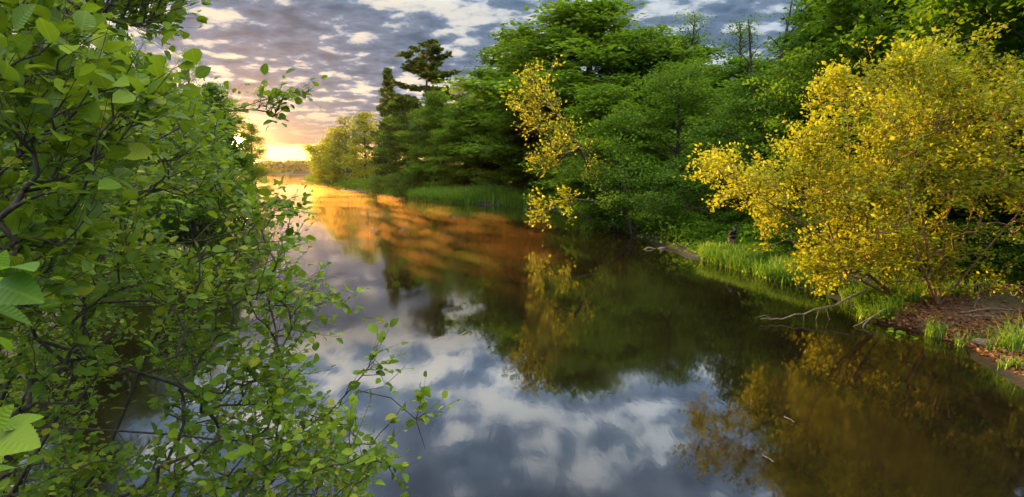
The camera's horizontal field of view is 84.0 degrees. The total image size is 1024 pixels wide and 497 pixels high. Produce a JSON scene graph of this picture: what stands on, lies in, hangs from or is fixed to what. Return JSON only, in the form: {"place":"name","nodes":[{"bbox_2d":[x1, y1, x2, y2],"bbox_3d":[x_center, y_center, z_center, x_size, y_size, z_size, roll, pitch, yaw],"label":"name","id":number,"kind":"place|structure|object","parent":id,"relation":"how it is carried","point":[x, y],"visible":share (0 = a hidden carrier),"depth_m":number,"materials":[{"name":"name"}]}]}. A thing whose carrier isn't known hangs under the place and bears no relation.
{"place":"outdoors","nodes":[
{"label":"outdoors","id":0,"kind":"place"},
{"bbox_2d":[0,0,1023,160],"label":"sky","id":1,"kind":"structure","parent":0,"point":[350,42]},
{"bbox_2d":[1,161,1023,478],"bbox_3d":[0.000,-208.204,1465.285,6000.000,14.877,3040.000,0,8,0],"label":"ground","id":2,"kind":"structure","parent":0,"point":[989,305],"depth_m":10.54,"materials":[{"name":"soil"}]},
{"bbox_2d":[0,249,43,351],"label":"alder shoot","id":3,"kind":"object","parent":2,"relation":"on","point":[20,288],"visible":1,"depth_m":0.97,"materials":[{"name":"green plant"}]},
{"bbox_2d":[0,404,43,470],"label":"alder shoot","id":4,"kind":"object","parent":2,"relation":"on","point":[18,434],"visible":1,"depth_m":1.01,"materials":[{"name":"green plant"}]},
{"bbox_2d":[0,1,162,230],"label":"broadleaf tree","id":5,"kind":"object","parent":2,"relation":"on","point":[9,138],"visible":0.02,"depth_m":16.22,"materials":[{"name":"green plant"}]},
{"bbox_2d":[0,199,194,394],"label":"alder shrub","id":6,"kind":"object","parent":2,"relation":"on","point":[155,231],"visible":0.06,"depth_m":5.97,"materials":[{"name":"green plant"}]},
{"bbox_2d":[15,93,185,240],"bbox_3d":[-13.959,-2.962,18.853,5.577,6.016,5.767,7,10,40],"label":"broadleaf tree","id":7,"kind":"object","parent":2,"relation":"on","point":[155,211],"visible":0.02,"depth_m":19.89,"materials":[{"name":"green plant"}]},
{"bbox_2d":[32,205,169,263],"bbox_3d":[-12.048,-0.424,16.231,4.092,1.891,4.648,-8,11,-44],"label":"shrub","id":8,"kind":"object","parent":2,"relation":"on","point":[127,234],"depth_m":16.10,"materials":[{"name":"green plant"}]},
{"bbox_2d":[0,0,210,342],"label":"alder shrub","id":9,"kind":"object","parent":2,"relation":"on","point":[47,47],"visible":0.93,"depth_m":1.84,"materials":[{"name":"green plant"}]},
{"bbox_2d":[56,0,210,62],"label":"alder shrub","id":10,"kind":"object","parent":2,"relation":"on","point":[156,11],"visible":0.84,"depth_m":2.69,"materials":[{"name":"green plant"}]},
{"bbox_2d":[19,57,251,206],"bbox_3d":[-5.111,-0.810,7.480,5.500,3.402,2.910,4,9,25],"label":"alder shrub","id":11,"kind":"object","parent":2,"relation":"on","point":[207,93],"visible":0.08,"depth_m":6.44,"materials":[{"name":"green plant"}]},
{"bbox_2d":[102,33,179,228],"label":"broadleaf tree","id":12,"kind":"object","parent":2,"relation":"on","point":[139,60],"visible":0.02,"depth_m":23.41,"materials":[{"name":"green plant"}]},
{"bbox_2d":[8,63,327,362],"bbox_3d":[-3.171,0.230,4.435,3.698,3.149,0.351,1,8,7],"label":"alder shrub","id":13,"kind":"object","parent":2,"relation":"on","point":[276,92],"visible":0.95,"depth_m":4.08,"materials":[{"name":"green plant"}]},
{"bbox_2d":[141,57,196,223],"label":"maple tree","id":14,"kind":"object","parent":2,"relation":"on","point":[147,65],"visible":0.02,"depth_m":25.91,"materials":[{"name":"green plant"}]},
{"bbox_2d":[137,195,204,241],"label":"shrub","id":15,"kind":"object","parent":2,"relation":"on","point":[168,218],"visible":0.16,"depth_m":22.70,"materials":[{"name":"green plant"}]},
{"bbox_2d":[172,46,219,222],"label":"slender tree","id":16,"kind":"object","parent":2,"relation":"on","point":[189,80],"visible":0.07,"depth_m":29.11,"materials":[{"name":"green plant"}]},
{"bbox_2d":[150,88,258,232],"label":"broadleaf tree","id":17,"kind":"object","parent":2,"relation":"on","point":[193,223],"visible":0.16,"depth_m":25.91,"materials":[{"name":"green plant"}]},
{"bbox_2d":[180,199,228,221],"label":"shrub","id":18,"kind":"object","parent":2,"relation":"on","point":[206,205],"visible":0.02,"depth_m":29.79,"materials":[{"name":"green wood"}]},
{"bbox_2d":[184,81,256,207],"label":"broadleaf tree","id":19,"kind":"object","parent":2,"relation":"on","point":[213,89],"visible":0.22,"depth_m":35.23,"materials":[{"name":"green plant"}]},
{"bbox_2d":[0,82,460,496],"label":"alder shrub","id":20,"kind":"object","parent":2,"relation":"on","point":[84,472],"visible":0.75,"depth_m":3.09,"materials":[{"name":"green plant"}]},
{"bbox_2d":[222,95,268,199],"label":"broadleaf tree","id":21,"kind":"object","parent":2,"relation":"on","point":[245,136],"visible":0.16,"depth_m":45.60,"materials":[{"name":"green plant"}]},
{"bbox_2d":[237,122,282,197],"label":"broadleaf tree","id":22,"kind":"object","parent":2,"relation":"on","point":[252,130],"visible":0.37,"depth_m":55.19,"materials":[{"name":"green plant"}]},
{"bbox_2d":[299,142,331,181],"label":"shrub","id":23,"kind":"object","parent":2,"relation":"on","point":[310,149],"visible":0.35,"depth_m":101.92,"materials":[{"name":"yellow plant"}]},
{"bbox_2d":[308,128,360,177],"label":"sapling","id":24,"kind":"object","parent":2,"relation":"on","point":[319,162],"visible":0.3,"depth_m":95.67,"materials":[{"name":"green plant"}]},
{"bbox_2d":[321,145,359,184],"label":"shrub","id":25,"kind":"object","parent":2,"relation":"on","point":[336,175],"visible":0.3,"depth_m":89.82,"materials":[{"name":"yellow plant"}]},
{"bbox_2d":[321,115,363,179],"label":"broadleaf tree","id":26,"kind":"object","parent":2,"relation":"on","point":[341,135],"visible":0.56,"depth_m":86.00,"materials":[{"name":"green plant"}]},
{"bbox_2d":[334,112,382,178],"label":"broadleaf tree","id":27,"kind":"object","parent":2,"relation":"on","point":[365,127],"visible":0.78,"depth_m":77.82,"materials":[{"name":"green plant"}]},
{"bbox_2d":[242,159,479,172],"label":"forest","id":28,"kind":"object","parent":2,"relation":"on","point":[291,165],"visible":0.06,"depth_m":298.73,"materials":[{"name":"green plant"}]},
{"bbox_2d":[364,174,393,190],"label":"shrub","id":29,"kind":"object","parent":2,"relation":"on","point":[374,184],"visible":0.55,"depth_m":61.87,"materials":[{"name":"green plant"}]},
{"bbox_2d":[304,175,458,197],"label":"bank herbs","id":30,"kind":"object","parent":2,"relation":"on","point":[344,183],"visible":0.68,"depth_m":66.94,"materials":[{"name":"green grass"}]},
{"bbox_2d":[365,67,402,176],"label":"conifer tree","id":31,"kind":"object","parent":2,"relation":"on","point":[383,111],"visible":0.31,"depth_m":67.82,"materials":[{"name":"green plant"}]},
{"bbox_2d":[373,168,422,195],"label":"shrub","id":32,"kind":"object","parent":2,"relation":"on","point":[405,180],"visible":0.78,"depth_m":55.17,"materials":[{"name":"green plant"}]},
{"bbox_2d":[368,93,434,184],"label":"broadleaf tree","id":33,"kind":"object","parent":2,"relation":"on","point":[390,149],"visible":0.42,"depth_m":60.05,"materials":[{"name":"green plant"}]},
{"bbox_2d":[378,38,469,186],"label":"pine tree","id":34,"kind":"object","parent":2,"relation":"on","point":[421,68],"visible":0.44,"depth_m":61.08,"materials":[{"name":"green plant"}]},
{"bbox_2d":[393,90,475,181],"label":"maple tree","id":35,"kind":"object","parent":2,"relation":"on","point":[430,113],"visible":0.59,"depth_m":54.53,"materials":[{"name":"green plant"}]},
{"bbox_2d":[418,99,500,187],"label":"maple tree","id":36,"kind":"object","parent":2,"relation":"on","point":[449,169],"visible":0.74,"depth_m":51.85,"materials":[{"name":"green plant"}]},
{"bbox_2d":[445,79,479,164],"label":"broadleaf tree","id":37,"kind":"object","parent":2,"relation":"on","point":[457,92],"visible":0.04,"depth_m":64.01,"materials":[{"name":"green plant"}]},
{"bbox_2d":[406,181,529,207],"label":"bank grass","id":38,"kind":"structure","parent":2,"relation":"on","point":[457,194],"depth_m":46.26,"materials":[{"name":"green plant"}]},
{"bbox_2d":[467,167,506,187],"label":"shrub","id":39,"kind":"object","parent":2,"relation":"on","point":[495,180],"visible":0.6,"depth_m":49.27,"materials":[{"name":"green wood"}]},
{"bbox_2d":[466,80,535,185],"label":"broadleaf tree","id":40,"kind":"object","parent":2,"relation":"on","point":[492,168],"visible":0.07,"depth_m":52.85,"materials":[{"name":"green plant"}]},
{"bbox_2d":[447,28,559,182],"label":"maple tree","id":41,"kind":"object","parent":2,"relation":"on","point":[492,61],"visible":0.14,"depth_m":51.35,"materials":[{"name":"green plant"}]},
{"bbox_2d":[477,107,559,189],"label":"maple tree","id":42,"kind":"object","parent":2,"relation":"on","point":[509,167],"visible":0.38,"depth_m":44.95,"materials":[{"name":"green plant"}]},
{"bbox_2d":[530,112,579,191],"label":"broadleaf tree","id":43,"kind":"object","parent":2,"relation":"on","point":[546,177],"visible":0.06,"depth_m":40.79,"materials":[{"name":"green plant"}]},
{"bbox_2d":[499,53,614,218],"bbox_3d":[2.671,-4.422,24.214,6.213,7.693,3.252,-3,8,-18],"label":"leaning sapling","id":44,"kind":"object","parent":2,"relation":"on","point":[569,130],"visible":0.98,"depth_m":23.78,"materials":[{"name":"yellow plant"}]},
{"bbox_2d":[543,166,579,200],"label":"shrub","id":45,"kind":"object","parent":2,"relation":"on","point":[554,187],"visible":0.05,"depth_m":40.20,"materials":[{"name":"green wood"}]},
{"bbox_2d":[523,185,643,231],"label":"leaning sapling","id":46,"kind":"object","parent":2,"relation":"on","point":[562,192],"visible":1,"depth_m":22.44,"materials":[{"name":"yellow plant"}]},
{"bbox_2d":[432,0,748,165],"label":"maple tree","id":47,"kind":"object","parent":2,"relation":"on","point":[586,21],"visible":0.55,"depth_m":40.77,"materials":[{"name":"green plant"}]},
{"bbox_2d":[513,83,681,218],"bbox_3d":[5.042,-5.221,30.911,8.632,7.218,8.996,-3,8,-17],"label":"maple tree","id":48,"kind":"object","parent":2,"relation":"on","point":[592,104],"visible":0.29,"depth_m":29.64,"materials":[{"name":"green plant"}]},
{"bbox_2d":[562,114,668,230],"bbox_3d":[4.674,-3.366,26.163,4.875,5.432,5.173,3,8,18],"label":"shrub","id":49,"kind":"object","parent":2,"relation":"on","point":[594,224],"visible":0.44,"depth_m":25.58,"materials":[{"name":"green plant"}]},
{"bbox_2d":[540,111,691,219],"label":"broadleaf tree","id":50,"kind":"object","parent":2,"relation":"on","point":[575,182],"visible":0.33,"depth_m":26.65,"materials":[{"name":"green plant"}]},
{"bbox_2d":[569,116,694,210],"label":"broadleaf tree","id":51,"kind":"object","parent":2,"relation":"on","point":[662,158],"visible":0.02,"depth_m":28.78,"materials":[{"name":"green plant"}]},
{"bbox_2d":[581,145,690,236],"bbox_3d":[4.999,-2.376,23.693,4.674,3.888,4.115,-2,8,-12],"label":"shrub","id":52,"kind":"object","parent":2,"relation":"on","point":[617,202],"visible":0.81,"depth_m":23.31,"materials":[{"name":"green plant"}]},
{"bbox_2d":[607,160,674,216],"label":"shrub","id":53,"kind":"object","parent":2,"relation":"on","point":[647,184],"visible":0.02,"depth_m":26.26,"materials":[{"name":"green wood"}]},
{"bbox_2d":[554,26,729,158],"bbox_3d":[9.140,-9.436,39.564,13.150,11.538,12.618,1,8,6],"label":"maple tree","id":54,"kind":"object","parent":2,"relation":"on","point":[641,36],"visible":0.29,"depth_m":38.22,"materials":[{"name":"green plant"}]},
{"bbox_2d":[642,247,664,249],"bbox_3d":[5.326,0.110,20.254,1.668,0.523,0.302,-4,9,-26],"label":"bleached log","id":55,"kind":"object","parent":2,"relation":"on","point":[654,248],"visible":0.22,"depth_m":20.07,"materials":[{"name":"grey wood"}]},
{"bbox_2d":[310,138,1022,252],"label":"undergrowth","id":56,"kind":"object","parent":2,"relation":"on","point":[951,218],"visible":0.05,"depth_m":23.66,"materials":[{"name":"green plant"}]},
{"bbox_2d":[629,184,704,240],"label":"shrub","id":57,"kind":"object","parent":2,"relation":"on","point":[668,205],"visible":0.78,"depth_m":21.07,"materials":[{"name":"green plant"}]},
{"bbox_2d":[516,187,818,260],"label":"bank herbs","id":58,"kind":"object","parent":2,"relation":"on","point":[685,224],"visible":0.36,"depth_m":20.20,"materials":[{"name":"grass"},{"name":"green herb leaf"}]},
{"bbox_2d":[599,58,755,208],"bbox_3d":[7.691,-5.086,26.574,7.262,7.372,8.102,2,8,17],"label":"broadleaf tree","id":59,"kind":"object","parent":2,"relation":"on","point":[696,88],"visible":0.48,"depth_m":25.66,"materials":[{"name":"green plant"}]},
{"bbox_2d":[648,32,740,135],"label":"broadleaf tree","id":60,"kind":"object","parent":2,"relation":"on","point":[688,40],"visible":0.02,"depth_m":48.71,"materials":[{"name":"green plant"}]},
{"bbox_2d":[672,5,724,125],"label":"slender tree","id":61,"kind":"object","parent":2,"relation":"on","point":[693,35],"visible":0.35,"depth_m":42.05,"materials":[{"name":"green plant"}]},
{"bbox_2d":[685,217,740,242],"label":"shrub","id":62,"kind":"object","parent":2,"relation":"on","point":[706,225],"visible":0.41,"depth_m":19.48,"materials":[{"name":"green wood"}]},
{"bbox_2d":[663,54,774,184],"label":"maple tree","id":63,"kind":"object","parent":2,"relation":"on","point":[723,74],"visible":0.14,"depth_m":36.05,"materials":[{"name":"green plant"}]},
{"bbox_2d":[643,68,817,227],"bbox_3d":[8.575,-3.497,20.561,6.164,5.892,6.374,-3,9,-22],"label":"broadleaf tree","id":64,"kind":"object","parent":2,"relation":"on","point":[705,132],"visible":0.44,"depth_m":20.41,"materials":[{"name":"green plant"}]},
{"bbox_2d":[727,224,737,244],"bbox_3d":[6.829,-0.220,17.663,0.338,1.066,0.536,0,8,0],"label":"tree stump","id":65,"kind":"object","parent":2,"relation":"on","point":[732,235],"visible":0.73,"depth_m":17.57,"materials":[{"name":"grey wood"}]},
{"bbox_2d":[713,14,769,118],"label":"slender tree","id":66,"kind":"object","parent":2,"relation":"on","point":[739,27],"visible":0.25,"depth_m":39.99,"materials":[{"name":"green plant"}]},
{"bbox_2d":[695,179,791,231],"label":"shrub","id":67,"kind":"object","parent":2,"relation":"on","point":[742,212],"visible":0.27,"depth_m":19.91,"materials":[{"name":"green plant"}]},
{"bbox_2d":[691,239,838,293],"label":"bank grass","id":68,"kind":"structure","parent":2,"relation":"on","point":[729,255],"depth_m":15.69,"materials":[{"name":"green plant"}]},
{"bbox_2d":[727,0,811,159],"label":"broadleaf tree","id":69,"kind":"object","parent":2,"relation":"on","point":[750,60],"visible":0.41,"depth_m":23.93,"materials":[{"name":"green plant"}]},
{"bbox_2d":[715,230,841,273],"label":"bank grass","id":70,"kind":"structure","parent":2,"relation":"on","point":[786,242],"depth_m":16.87,"materials":[{"name":"green plant"}]},
{"bbox_2d":[722,4,845,200],"bbox_3d":[12.882,-6.058,24.670,6.228,8.966,6.491,-4,9,-29],"label":"maple tree","id":71,"kind":"object","parent":2,"relation":"on","point":[772,44],"visible":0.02,"depth_m":24.42,"materials":[{"name":"green plant"}]},
{"bbox_2d":[743,211,859,259],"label":"shrub","id":72,"kind":"object","parent":2,"relation":"on","point":[788,234],"visible":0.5,"depth_m":15.86,"materials":[{"name":"green plant"}]},
{"bbox_2d":[711,42,894,233],"bbox_3d":[9.280,-3.312,17.800,5.672,6.155,5.084,-1,8,-4],"label":"broadleaf tree","id":73,"kind":"object","parent":2,"relation":"on","point":[803,63],"visible":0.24,"depth_m":17.33,"materials":[{"name":"green plant"}]},
{"bbox_2d":[714,0,900,199],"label":"broadleaf tree","id":74,"kind":"object","parent":2,"relation":"on","point":[801,39],"visible":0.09,"depth_m":19.84,"materials":[{"name":"green plant"}]},
{"bbox_2d":[698,256,941,324],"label":"bank herbs","id":75,"kind":"object","parent":2,"relation":"on","point":[863,305],"visible":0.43,"depth_m":11.56,"materials":[{"name":"green grass"}]},
{"bbox_2d":[673,35,968,303],"bbox_3d":[6.098,-1.369,11.030,6.259,5.055,4.101,0,8,0],"label":"yellow shrub","id":76,"kind":"object","parent":2,"relation":"on","point":[805,151],"visible":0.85,"depth_m":10.33,"materials":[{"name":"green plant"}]},
{"bbox_2d":[806,215,954,270],"bbox_3d":[9.089,-0.233,13.964,3.327,1.460,2.930,1,8,7],"label":"shrub","id":77,"kind":"object","parent":2,"relation":"on","point":[873,245],"visible":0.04,"depth_m":13.65,"materials":[{"name":"green plant"}]},
{"bbox_2d":[868,289,904,319],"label":"grass tuft","id":78,"kind":"object","parent":2,"relation":"on","point":[888,304],"visible":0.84,"depth_m":10.57,"materials":[{"name":"green plant"}]},
{"bbox_2d":[751,0,1023,205],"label":"maple tree","id":79,"kind":"object","parent":2,"relation":"on","point":[857,33],"visible":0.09,"depth_m":16.64,"materials":[{"name":"green plant"}]},
{"bbox_2d":[835,12,1023,304],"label":"yellow shrub","id":80,"kind":"object","parent":2,"relation":"on","point":[935,94],"visible":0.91,"depth_m":9.53,"materials":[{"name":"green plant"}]},
{"bbox_2d":[837,256,1023,318],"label":"bank grass","id":81,"kind":"structure","parent":2,"relation":"on","point":[921,289],"depth_m":11.48,"materials":[{"name":"green plant"}]},
{"bbox_2d":[838,0,1023,260],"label":"maple tree","id":82,"kind":"object","parent":2,"relation":"on","point":[996,12],"visible":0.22,"depth_m":13.08,"materials":[{"name":"green plant"}]},
{"bbox_2d":[921,317,958,339],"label":"grass tuft","id":83,"kind":"object","parent":2,"relation":"on","point":[928,330],"visible":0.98,"depth_m":9.57,"materials":[{"name":"green plant"}]},
{"bbox_2d":[860,48,1023,242],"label":"broadleaf tree","id":84,"kind":"object","parent":2,"relation":"on","point":[1011,215],"visible":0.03,"depth_m":14.14,"materials":[{"name":"green plant"}]},
{"bbox_2d":[863,280,1023,375],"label":"leaf litter","id":85,"kind":"object","parent":2,"relation":"on","point":[994,353],"visible":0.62,"depth_m":9.83,"materials":[{"name":"brown plant"}]},
{"bbox_2d":[969,314,1002,319],"bbox_3d":[8.200,1.178,9.849,0.457,0.086,0.050,7,11,42],"label":"dead stick","id":86,"kind":"object","parent":85,"relation":"on","point":[983,315],"visible":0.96,"depth_m":9.87,"materials":[{"name":"brown wood"}]},
{"bbox_2d":[864,0,1023,221],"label":"broadleaf tree","id":87,"kind":"object","parent":2,"relation":"on","point":[998,45],"visible":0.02,"depth_m":14.90,"materials":[{"name":"green plant"}]},
{"bbox_2d":[899,231,1021,287],"bbox_3d":[9.527,0.166,12.238,2.573,1.267,2.730,6,10,37],"label":"shrub","id":88,"kind":"object","parent":2,"relation":"on","point":[963,266],"visible":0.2,"depth_m":11.85,"materials":[{"name":"green plant"}]},
{"bbox_2d":[945,327,981,346],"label":"grass tuft","id":89,"kind":"object","parent":2,"relation":"on","point":[962,339],"visible":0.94,"depth_m":9.08,"materials":[{"name":"green plant"}]},
{"bbox_2d":[973,288,980,307],"bbox_3d":[8.430,0.902,10.303,0.147,0.357,0.045,-5,9,-31],"label":"dead stick","id":90,"kind":"object","parent":2,"relation":"on","point":[977,298],"visible":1,"depth_m":10.30,"materials":[{"name":"brown wood"}]},
{"bbox_2d":[931,206,1023,278],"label":"shrub","id":91,"kind":"object","parent":2,"relation":"on","point":[984,229],"visible":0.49,"depth_m":11.43,"materials":[{"name":"green plant"}]},
{"bbox_2d":[971,338,991,345],"bbox_3d":[7.472,1.474,9.011,0.317,0.102,0.228,0,8,0],"label":"stone","id":92,"kind":"object","parent":2,"relation":"on","point":[979,341],"visible":0.69,"depth_m":8.98,"materials":[{"name":"grey stone"}]},
{"bbox_2d":[972,328,992,338],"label":"grass tuft","id":93,"kind":"object","parent":2,"relation":"on","point":[978,334],"visible":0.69,"depth_m":9.20,"materials":[{"name":"green plant"}]},
{"bbox_2d":[960,308,1013,312],"bbox_3d":[8.438,1.108,10.114,0.810,0.127,0.054,2,8,11],"label":"dead stick","id":94,"kind":"object","parent":2,"relation":"on","point":[983,309],"visible":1,"depth_m":10.12,"materials":[{"name":"brown wood"}]},
{"bbox_2d":[974,309,1023,355],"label":"grass tuft","id":95,"kind":"object","parent":2,"relation":"on","point":[1012,342],"visible":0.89,"depth_m":8.53,"materials":[{"name":"green plant"}]},
{"bbox_2d":[979,226,1023,283],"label":"shrub","id":96,"kind":"object","parent":2,"relation":"on","point":[1009,254],"visible":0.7,"depth_m":11.09,"materials":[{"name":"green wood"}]},
{"bbox_2d":[991,352,1013,370],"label":"grass tuft","id":97,"kind":"object","parent":2,"relation":"on","point":[1001,363],"visible":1,"depth_m":7.94,"materials":[{"name":"green plant"}]},
{"bbox_2d":[1006,352,1023,369],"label":"grass tuft","id":98,"kind":"object","parent":2,"relation":"on","point":[1017,363],"visible":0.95,"depth_m":7.85,"materials":[{"name":"green plant"}]},
{"bbox_2d":[10,175,1023,496],"bbox_3d":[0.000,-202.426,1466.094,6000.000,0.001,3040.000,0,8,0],"label":"water","id":99,"kind":"structure","parent":0,"point":[558,359],"depth_m":7.82,"materials":[{"name":"liquid"}]},
{"bbox_2d":[760,289,866,320],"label":"fallen branch","id":100,"kind":"object","parent":99,"relation":"on","point":[849,297],"visible":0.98,"depth_m":10.66,"materials":[{"name":"brown wood"}]},
{"bbox_2d":[853,309,885,326],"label":"dead twig","id":101,"kind":"object","parent":99,"relation":"in","point":[868,319],"visible":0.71,"depth_m":10.24,"materials":[{"name":"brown wood"}]},
{"bbox_2d":[888,327,917,339],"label":"water plant","id":102,"kind":"object","parent":99,"relation":"on","point":[891,329],"visible":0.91,"depth_m":9.78,"materials":[{"name":"green plant"}]},
{"bbox_2d":[499,164,544,194],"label":"shrub","id":103,"kind":"object","parent":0,"point":[522,175],"visible":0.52,"depth_m":45.15,"materials":[{"name":"green plant"}]}
]}

